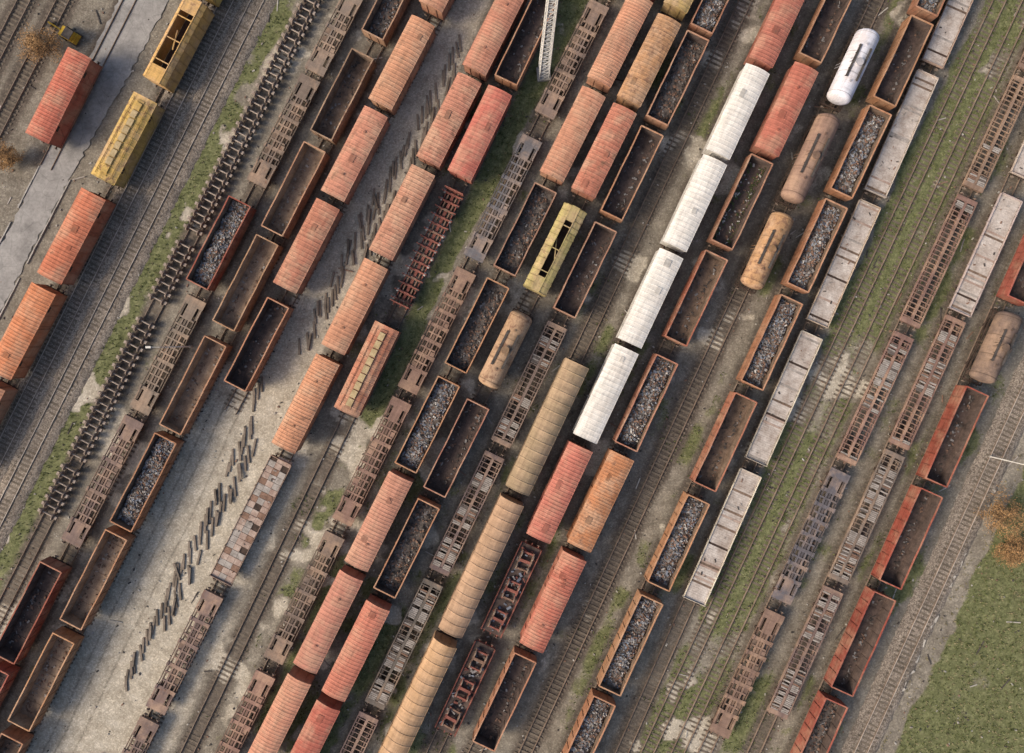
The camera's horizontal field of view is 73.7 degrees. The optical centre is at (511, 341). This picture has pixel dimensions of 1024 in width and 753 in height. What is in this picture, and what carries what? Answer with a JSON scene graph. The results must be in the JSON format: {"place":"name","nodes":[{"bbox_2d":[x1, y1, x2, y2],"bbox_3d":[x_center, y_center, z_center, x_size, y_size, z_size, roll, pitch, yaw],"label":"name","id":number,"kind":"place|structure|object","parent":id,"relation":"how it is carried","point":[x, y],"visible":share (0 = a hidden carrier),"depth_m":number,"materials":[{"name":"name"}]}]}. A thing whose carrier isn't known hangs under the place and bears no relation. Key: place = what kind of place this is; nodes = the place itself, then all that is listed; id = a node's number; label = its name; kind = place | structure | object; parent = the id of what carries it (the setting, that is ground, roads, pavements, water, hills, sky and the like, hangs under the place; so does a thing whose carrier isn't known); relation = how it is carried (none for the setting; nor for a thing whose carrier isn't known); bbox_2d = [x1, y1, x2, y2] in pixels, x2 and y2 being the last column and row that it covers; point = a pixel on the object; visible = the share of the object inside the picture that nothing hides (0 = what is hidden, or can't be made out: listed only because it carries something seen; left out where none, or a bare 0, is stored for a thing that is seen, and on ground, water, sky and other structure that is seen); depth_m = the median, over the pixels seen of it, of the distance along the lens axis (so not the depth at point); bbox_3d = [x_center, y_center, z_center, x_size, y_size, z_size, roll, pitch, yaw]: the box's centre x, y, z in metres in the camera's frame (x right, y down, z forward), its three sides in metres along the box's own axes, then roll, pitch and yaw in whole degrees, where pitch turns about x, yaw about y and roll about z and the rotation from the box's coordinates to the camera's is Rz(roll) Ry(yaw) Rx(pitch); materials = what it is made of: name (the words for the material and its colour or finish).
{"place":"outdoors","nodes":[
{"label":"outdoors","id":0,"kind":"place"},
{"bbox_2d":[0,0,167,310],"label":"service road","id":1,"kind":"structure","parent":0,"point":[41,198],"depth_m":86.63,"materials":[{"name":"concrete"}]},
{"bbox_2d":[0,0,1023,752],"bbox_3d":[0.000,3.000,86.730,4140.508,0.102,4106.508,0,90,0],"label":"ground","id":2,"kind":"structure","parent":0,"point":[166,534],"depth_m":86.73,"materials":[{"name":"grey gravel"}]},
{"bbox_2d":[38,0,136,169],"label":"railway track","id":3,"kind":"structure","parent":2,"relation":"on","point":[41,160],"depth_m":86.59,"materials":[{"name":"metal"}]},
{"bbox_2d":[25,47,101,149],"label":"covered freight wagon","id":4,"kind":"object","parent":3,"relation":"on","point":[71,85],"visible":1,"depth_m":82.91,"materials":[{"name":"metal"}]},
{"bbox_2d":[5,1,209,387],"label":"railway track","id":5,"kind":"structure","parent":2,"relation":"on","point":[110,188],"depth_m":86.70,"materials":[{"name":"metal"}]},
{"bbox_2d":[0,282,67,379],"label":"covered freight wagon","id":6,"kind":"object","parent":5,"relation":"on","point":[31,324],"visible":1,"depth_m":82.91,"materials":[{"name":"metal"}]},
{"bbox_2d":[37,187,115,285],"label":"covered freight wagon","id":7,"kind":"object","parent":5,"relation":"on","point":[76,237],"visible":1,"depth_m":82.88,"materials":[{"name":"metal"}]},
{"bbox_2d":[91,92,164,189],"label":"hopper wagon","id":8,"kind":"object","parent":5,"relation":"on","point":[128,140],"visible":1,"depth_m":83.07,"materials":[{"name":"metal"}]},
{"bbox_2d":[143,0,214,94],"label":"hopper wagon","id":9,"kind":"object","parent":5,"relation":"on","point":[180,41],"visible":1,"depth_m":83.54,"materials":[{"name":"metal"}]},
{"bbox_2d":[0,0,242,483],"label":"railway track","id":10,"kind":"structure","parent":2,"relation":"on","point":[107,249],"depth_m":86.40,"materials":[{"name":"grey gravel"}]},
{"bbox_2d":[0,0,276,551],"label":"railway track","id":11,"kind":"structure","parent":2,"relation":"on","point":[127,259],"depth_m":86.40,"materials":[{"name":"grey gravel"}]},
{"bbox_2d":[0,0,323,633],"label":"railway track","id":12,"kind":"structure","parent":2,"relation":"on","point":[112,394],"depth_m":86.70,"materials":[{"name":"metal"}]},
{"bbox_2d":[0,0,367,708],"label":"railway track","id":13,"kind":"structure","parent":2,"relation":"on","point":[188,342],"depth_m":86.71,"materials":[{"name":"metal"}]},
{"bbox_2d":[0,555,71,663],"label":"open freight wagon","id":14,"kind":"object","parent":13,"relation":"on","point":[33,607],"visible":1,"depth_m":85.06,"materials":[{"name":"metal"}]},
{"bbox_2d":[61,412,144,549],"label":"flat wagon","id":15,"kind":"object","parent":13,"relation":"on","point":[129,425],"visible":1,"depth_m":85.30,"materials":[{"name":"metal"}]},
{"bbox_2d":[186,195,256,291],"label":"open freight wagon","id":16,"kind":"object","parent":13,"relation":"on","point":[221,243],"visible":1,"depth_m":84.20,"materials":[{"name":"metal"}]},
{"bbox_2d":[26,2,410,750],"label":"railway track","id":17,"kind":"structure","parent":2,"relation":"on","point":[254,306],"depth_m":86.71,"materials":[{"name":"metal"}]},
{"bbox_2d":[8,624,84,731],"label":"open freight wagon","id":18,"kind":"object","parent":17,"relation":"on","point":[47,675],"visible":1,"depth_m":85.09,"materials":[{"name":"metal"}]},
{"bbox_2d":[60,525,135,629],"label":"open freight wagon","id":19,"kind":"object","parent":17,"relation":"on","point":[100,572],"visible":0.93,"depth_m":85.12,"materials":[{"name":"metal"}]},
{"bbox_2d":[109,429,184,531],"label":"open freight wagon","id":20,"kind":"object","parent":17,"relation":"on","point":[144,485],"visible":1,"depth_m":84.17,"materials":[{"name":"metal"}]},
{"bbox_2d":[159,335,232,434],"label":"open freight wagon","id":21,"kind":"object","parent":17,"relation":"on","point":[196,384],"visible":1,"depth_m":85.18,"materials":[{"name":"metal"}]},
{"bbox_2d":[212,234,282,331],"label":"open freight wagon","id":22,"kind":"object","parent":17,"relation":"on","point":[248,282],"visible":1,"depth_m":85.21,"materials":[{"name":"metal"}]},
{"bbox_2d":[261,141,329,239],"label":"open freight wagon","id":23,"kind":"object","parent":17,"relation":"on","point":[296,189],"visible":1,"depth_m":85.20,"materials":[{"name":"metal"}]},
{"bbox_2d":[310,48,376,145],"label":"open freight wagon","id":24,"kind":"object","parent":17,"relation":"on","point":[345,93],"visible":1,"depth_m":85.18,"materials":[{"name":"metal"}]},
{"bbox_2d":[128,34,510,752],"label":"railway track","id":25,"kind":"structure","parent":2,"relation":"on","point":[276,496],"depth_m":86.71,"materials":[{"name":"metal"}]},
{"bbox_2d":[209,453,291,585],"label":"flat wagon","id":26,"kind":"object","parent":25,"relation":"on","point":[253,515],"visible":1,"depth_m":85.24,"materials":[{"name":"metal"}]},
{"bbox_2d":[272,353,342,453],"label":"covered freight wagon","id":27,"kind":"object","parent":25,"relation":"on","point":[309,399],"visible":1,"depth_m":82.81,"materials":[{"name":"metal"}]},
{"bbox_2d":[321,258,389,354],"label":"covered freight wagon","id":28,"kind":"object","parent":25,"relation":"on","point":[357,304],"visible":1,"depth_m":82.81,"materials":[{"name":"metal"}]},
{"bbox_2d":[369,164,435,262],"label":"covered freight wagon","id":29,"kind":"object","parent":25,"relation":"on","point":[404,210],"visible":1,"depth_m":82.85,"materials":[{"name":"metal"}]},
{"bbox_2d":[416,72,481,172],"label":"covered freight wagon","id":30,"kind":"object","parent":25,"relation":"on","point":[450,120],"visible":1,"depth_m":82.85,"materials":[{"name":"metal"}]},
{"bbox_2d":[222,0,455,414],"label":"railway track","id":31,"kind":"structure","parent":2,"relation":"on","point":[290,294],"depth_m":86.70,"materials":[{"name":"metal"}]},
{"bbox_2d":[224,297,293,391],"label":"open freight wagon","id":32,"kind":"object","parent":31,"relation":"on","point":[259,343],"visible":1,"depth_m":85.21,"materials":[{"name":"metal"}]},
{"bbox_2d":[273,198,342,294],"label":"covered freight wagon","id":33,"kind":"object","parent":31,"relation":"on","point":[308,247],"visible":1,"depth_m":82.85,"materials":[{"name":"metal"}]},
{"bbox_2d":[321,105,389,205],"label":"covered freight wagon","id":34,"kind":"object","parent":31,"relation":"on","point":[356,155],"visible":1,"depth_m":82.86,"materials":[{"name":"metal"}]},
{"bbox_2d":[368,15,435,116],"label":"covered freight wagon","id":35,"kind":"object","parent":31,"relation":"on","point":[402,65],"visible":1,"depth_m":82.86,"materials":[{"name":"metal"}]},
{"bbox_2d":[177,1,558,752],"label":"railway track","id":36,"kind":"structure","parent":2,"relation":"on","point":[293,535],"depth_m":86.70,"materials":[{"name":"metal"}]},
{"bbox_2d":[334,320,400,417],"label":"hopper wagon","id":37,"kind":"object","parent":36,"relation":"on","point":[367,369],"visible":1,"depth_m":83.00,"materials":[{"name":"metal"}]},
{"bbox_2d":[448,85,511,185],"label":"covered freight wagon","id":38,"kind":"object","parent":36,"relation":"on","point":[480,134],"visible":1,"depth_m":82.82,"materials":[{"name":"metal"}]},
{"bbox_2d":[351,86,604,565],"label":"railway track","id":39,"kind":"structure","parent":2,"relation":"on","point":[497,280],"depth_m":86.71,"materials":[{"name":"metal"}]},
{"bbox_2d":[293,564,365,673],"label":"covered freight wagon","id":40,"kind":"object","parent":39,"relation":"on","point":[330,617],"visible":0.96,"depth_m":82.80,"materials":[{"name":"metal"}]},
{"bbox_2d":[344,467,413,571],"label":"covered freight wagon","id":41,"kind":"object","parent":39,"relation":"on","point":[379,519],"visible":1,"depth_m":82.80,"materials":[{"name":"metal"}]},
{"bbox_2d":[540,86,605,186],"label":"covered freight wagon","id":42,"kind":"object","parent":39,"relation":"on","point":[571,135],"visible":1,"depth_m":82.81,"materials":[{"name":"metal"}]},
{"bbox_2d":[586,0,652,94],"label":"covered freight wagon","id":43,"kind":"object","parent":39,"relation":"on","point":[615,48],"visible":1,"depth_m":82.80,"materials":[{"name":"metal"}]},
{"bbox_2d":[342,122,658,752],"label":"railway track","id":44,"kind":"structure","parent":2,"relation":"on","point":[503,449],"depth_m":86.70,"materials":[{"name":"metal"}]},
{"bbox_2d":[643,30,708,131],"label":"open freight wagon","id":45,"kind":"object","parent":44,"relation":"on","point":[674,84],"visible":1,"depth_m":84.82,"materials":[{"name":"metal"}]},
{"bbox_2d":[0,0,1023,752],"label":"grass tufts","id":46,"kind":"object","parent":2,"relation":"on","point":[680,440],"visible":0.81,"depth_m":86.65,"materials":[{"name":"green plant"}]},
{"bbox_2d":[374,13,674,600],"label":"railway track","id":47,"kind":"structure","parent":2,"relation":"on","point":[531,309],"depth_m":86.71,"materials":[{"name":"metal"}]},
{"bbox_2d":[321,592,391,701],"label":"covered freight wagon","id":48,"kind":"object","parent":47,"relation":"on","point":[358,645],"visible":1,"depth_m":82.82,"materials":[{"name":"metal"}]},
{"bbox_2d":[373,493,441,597],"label":"open freight wagon","id":49,"kind":"object","parent":47,"relation":"on","point":[398,564],"visible":1,"depth_m":84.83,"materials":[{"name":"metal"}]},
{"bbox_2d":[571,102,636,202],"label":"covered freight wagon","id":50,"kind":"object","parent":47,"relation":"on","point":[603,152],"visible":1,"depth_m":82.83,"materials":[{"name":"metal"}]},
{"bbox_2d":[615,13,680,112],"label":"covered freight wagon","id":51,"kind":"object","parent":47,"relation":"on","point":[646,65],"visible":0.94,"depth_m":82.80,"materials":[{"name":"metal"}]},
{"bbox_2d":[422,48,751,752],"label":"railway track","id":52,"kind":"structure","parent":2,"relation":"on","point":[482,640],"depth_m":86.70,"materials":[{"name":"metal"}]},
{"bbox_2d":[526,438,592,543],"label":"covered freight wagon","id":53,"kind":"object","parent":52,"relation":"on","point":[558,491],"visible":1,"depth_m":82.82,"materials":[{"name":"metal"}]},
{"bbox_2d":[572,343,638,443],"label":"covered freight wagon","id":54,"kind":"object","parent":52,"relation":"on","point":[604,393],"visible":1,"depth_m":82.83,"materials":[{"name":"metal"}]},
{"bbox_2d":[616,248,682,348],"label":"covered freight wagon","id":55,"kind":"object","parent":52,"relation":"on","point":[649,298],"visible":1,"depth_m":82.83,"materials":[{"name":"metal"}]},
{"bbox_2d":[660,154,726,254],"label":"covered freight wagon","id":56,"kind":"object","parent":52,"relation":"on","point":[693,204],"visible":0.98,"depth_m":82.84,"materials":[{"name":"metal"}]},
{"bbox_2d":[701,63,769,162],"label":"covered freight wagon","id":57,"kind":"object","parent":52,"relation":"on","point":[735,113],"visible":0.94,"depth_m":82.84,"materials":[{"name":"metal"}]},
{"bbox_2d":[437,0,755,637],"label":"railway track","id":58,"kind":"structure","parent":2,"relation":"on","point":[670,156],"depth_m":86.66,"materials":[{"name":"metal"}]},
{"bbox_2d":[378,629,457,752],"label":"covered freight wagon","id":59,"kind":"object","parent":58,"relation":"on","point":[421,692],"visible":0.94,"depth_m":82.62,"materials":[{"name":"metal"}]},
{"bbox_2d":[438,490,523,637],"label":"covered freight wagon","id":60,"kind":"object","parent":58,"relation":"on","point":[481,565],"visible":1,"depth_m":82.60,"materials":[{"name":"metal"}]},
{"bbox_2d":[505,357,588,495],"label":"covered freight wagon","id":61,"kind":"object","parent":58,"relation":"on","point":[569,378],"visible":1,"depth_m":82.59,"materials":[{"name":"metal"}]},
{"bbox_2d":[463,12,814,752],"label":"railway track","id":62,"kind":"structure","parent":2,"relation":"on","point":[623,452],"depth_m":86.67,"materials":[{"name":"metal"}]},
{"bbox_2d":[472,644,536,751],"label":"open freight wagon","id":63,"kind":"object","parent":62,"relation":"on","point":[504,697],"visible":1,"depth_m":85.22,"materials":[{"name":"metal"}]},
{"bbox_2d":[519,544,585,652],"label":"covered freight wagon","id":64,"kind":"object","parent":62,"relation":"on","point":[552,598],"visible":1,"depth_m":82.81,"materials":[{"name":"metal"}]},
{"bbox_2d":[566,446,633,552],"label":"covered freight wagon","id":65,"kind":"object","parent":62,"relation":"on","point":[599,500],"visible":1,"depth_m":82.83,"materials":[{"name":"metal"}]},
{"bbox_2d":[612,353,677,451],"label":"open freight wagon","id":66,"kind":"object","parent":62,"relation":"on","point":[645,402],"visible":1,"depth_m":84.20,"materials":[{"name":"metal"}]},
{"bbox_2d":[661,250,727,346],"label":"open freight wagon","id":67,"kind":"object","parent":62,"relation":"on","point":[694,297],"visible":1,"depth_m":85.26,"materials":[{"name":"metal"}]},
{"bbox_2d":[706,153,773,252],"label":"open freight wagon","id":68,"kind":"object","parent":62,"relation":"on","point":[739,203],"visible":1,"depth_m":85.18,"materials":[{"name":"metal"}]},
{"bbox_2d":[749,61,818,160],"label":"covered freight wagon","id":69,"kind":"object","parent":62,"relation":"on","point":[783,112],"visible":0.97,"depth_m":82.85,"materials":[{"name":"metal"}]},
{"bbox_2d":[514,0,887,752],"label":"railway track","id":70,"kind":"structure","parent":2,"relation":"on","point":[660,464],"depth_m":86.66,"materials":[{"name":"metal"}]},
{"bbox_2d":[774,113,839,210],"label":"tank wagon","id":71,"kind":"object","parent":70,"relation":"on","point":[818,139],"visible":1,"depth_m":82.57,"materials":[{"name":"metal"}]},
{"bbox_2d":[560,0,911,752],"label":"railway track","id":72,"kind":"structure","parent":2,"relation":"on","point":[732,390],"depth_m":86.71,"materials":[{"name":"metal"}]},
{"bbox_2d":[596,587,662,695],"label":"open freight wagon","id":73,"kind":"object","parent":72,"relation":"on","point":[629,642],"visible":1,"depth_m":84.19,"materials":[{"name":"metal"}]},
{"bbox_2d":[644,490,709,591],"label":"open freight wagon","id":74,"kind":"object","parent":72,"relation":"on","point":[676,541],"visible":1,"depth_m":84.22,"materials":[{"name":"metal"}]},
{"bbox_2d":[690,390,756,491],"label":"open freight wagon","id":75,"kind":"object","parent":72,"relation":"on","point":[722,442],"visible":1,"depth_m":85.21,"materials":[{"name":"metal"}]},
{"bbox_2d":[736,294,802,389],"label":"open freight wagon","id":76,"kind":"object","parent":72,"relation":"on","point":[769,342],"visible":1,"depth_m":84.19,"materials":[{"name":"metal"}]},
{"bbox_2d":[780,198,847,294],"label":"open freight wagon","id":77,"kind":"object","parent":72,"relation":"on","point":[814,245],"visible":1,"depth_m":84.20,"materials":[{"name":"metal"}]},
{"bbox_2d":[823,105,891,202],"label":"open freight wagon","id":78,"kind":"object","parent":72,"relation":"on","point":[858,151],"visible":1,"depth_m":84.19,"materials":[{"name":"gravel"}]},
{"bbox_2d":[865,15,933,111],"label":"open freight wagon","id":79,"kind":"object","parent":72,"relation":"on","point":[898,65],"visible":0.93,"depth_m":85.14,"materials":[{"name":"metal"}]},
{"bbox_2d":[611,0,946,752],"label":"railway track","id":80,"kind":"structure","parent":2,"relation":"on","point":[711,530],"depth_m":86.71,"materials":[{"name":"metal"}]},
{"bbox_2d":[682,466,761,606],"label":"flat wagon","id":81,"kind":"object","parent":80,"relation":"on","point":[721,538],"visible":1,"depth_m":85.24,"materials":[{"name":"metal"}]},
{"bbox_2d":[744,329,822,466],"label":"flat wagon","id":82,"kind":"object","parent":80,"relation":"on","point":[784,396],"visible":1,"depth_m":85.24,"materials":[{"name":"metal"}]},
{"bbox_2d":[805,198,880,328],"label":"flat wagon","id":83,"kind":"object","parent":80,"relation":"on","point":[842,266],"visible":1,"depth_m":85.25,"materials":[{"name":"metal"}]},
{"bbox_2d":[863,69,937,199],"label":"flat wagon","id":84,"kind":"object","parent":80,"relation":"on","point":[900,135],"visible":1,"depth_m":85.25,"materials":[{"name":"metal"}]},
{"bbox_2d":[636,0,1007,752],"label":"railway track","id":85,"kind":"structure","parent":2,"relation":"on","point":[820,380],"depth_m":86.71,"materials":[{"name":"metal"}]},
{"bbox_2d":[666,0,1023,752],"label":"railway track","id":86,"kind":"structure","parent":2,"relation":"on","point":[850,380],"depth_m":86.70,"materials":[{"name":"metal"}]},
{"bbox_2d":[694,52,1023,752],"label":"railway track","id":87,"kind":"structure","parent":2,"relation":"on","point":[834,451],"depth_m":86.71,"materials":[{"name":"metal"}]},
{"bbox_2d":[709,605,784,740],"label":"flat wagon","id":88,"kind":"object","parent":87,"relation":"on","point":[771,624],"visible":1,"depth_m":85.30,"materials":[{"name":"metal"}]},
{"bbox_2d":[771,465,850,606],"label":"flat wagon","id":89,"kind":"object","parent":87,"relation":"on","point":[786,593],"visible":1,"depth_m":85.30,"materials":[{"name":"metal"}]},
{"bbox_2d":[835,329,913,467],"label":"flat wagon","id":90,"kind":"object","parent":87,"relation":"on","point":[848,457],"visible":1,"depth_m":85.28,"materials":[{"name":"metal"}]},
{"bbox_2d":[743,140,1023,752],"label":"railway track","id":91,"kind":"structure","parent":2,"relation":"on","point":[863,488],"depth_m":86.70,"materials":[{"name":"metal"}]},
{"bbox_2d":[767,582,843,720],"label":"flat wagon","id":92,"kind":"object","parent":91,"relation":"on","point":[786,701],"visible":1,"depth_m":85.28,"materials":[{"name":"metal"}]},
{"bbox_2d":[827,447,904,586],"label":"flat wagon","id":93,"kind":"object","parent":91,"relation":"on","point":[842,574],"visible":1,"depth_m":85.28,"materials":[{"name":"metal"}]},
{"bbox_2d":[888,312,965,451],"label":"flat wagon","id":94,"kind":"object","parent":91,"relation":"on","point":[903,442],"visible":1,"depth_m":85.28,"materials":[{"name":"metal"}]},
{"bbox_2d":[947,192,1022,318],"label":"flat wagon","id":95,"kind":"object","parent":91,"relation":"on","point":[970,288],"visible":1,"depth_m":85.24,"materials":[{"name":"metal"}]},
{"bbox_2d":[788,224,1023,750],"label":"railway track","id":96,"kind":"structure","parent":2,"relation":"on","point":[914,475],"depth_m":86.71,"materials":[{"name":"metal"}]},
{"bbox_2d":[823,584,895,696],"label":"open freight wagon","id":97,"kind":"object","parent":96,"relation":"on","point":[859,640],"visible":1,"depth_m":84.83,"materials":[{"name":"metal"}]},
{"bbox_2d":[871,483,942,589],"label":"open freight wagon","id":98,"kind":"object","parent":96,"relation":"on","point":[908,532],"visible":1,"depth_m":84.85,"materials":[{"name":"metal"}]},
{"bbox_2d":[915,384,988,487],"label":"open freight wagon","id":99,"kind":"object","parent":96,"relation":"on","point":[951,436],"visible":1,"depth_m":84.84,"materials":[{"name":"metal"}]},
{"bbox_2d":[841,355,1023,752],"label":"railway track","id":100,"kind":"structure","parent":2,"relation":"on","point":[925,625],"depth_m":86.40,"materials":[{"name":"grey gravel"}]},
{"bbox_2d":[0,0,1023,752],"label":"scattered rubble","id":101,"kind":"object","parent":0,"point":[572,412],"visible":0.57,"depth_m":86.64,"materials":[{"name":"stone"}]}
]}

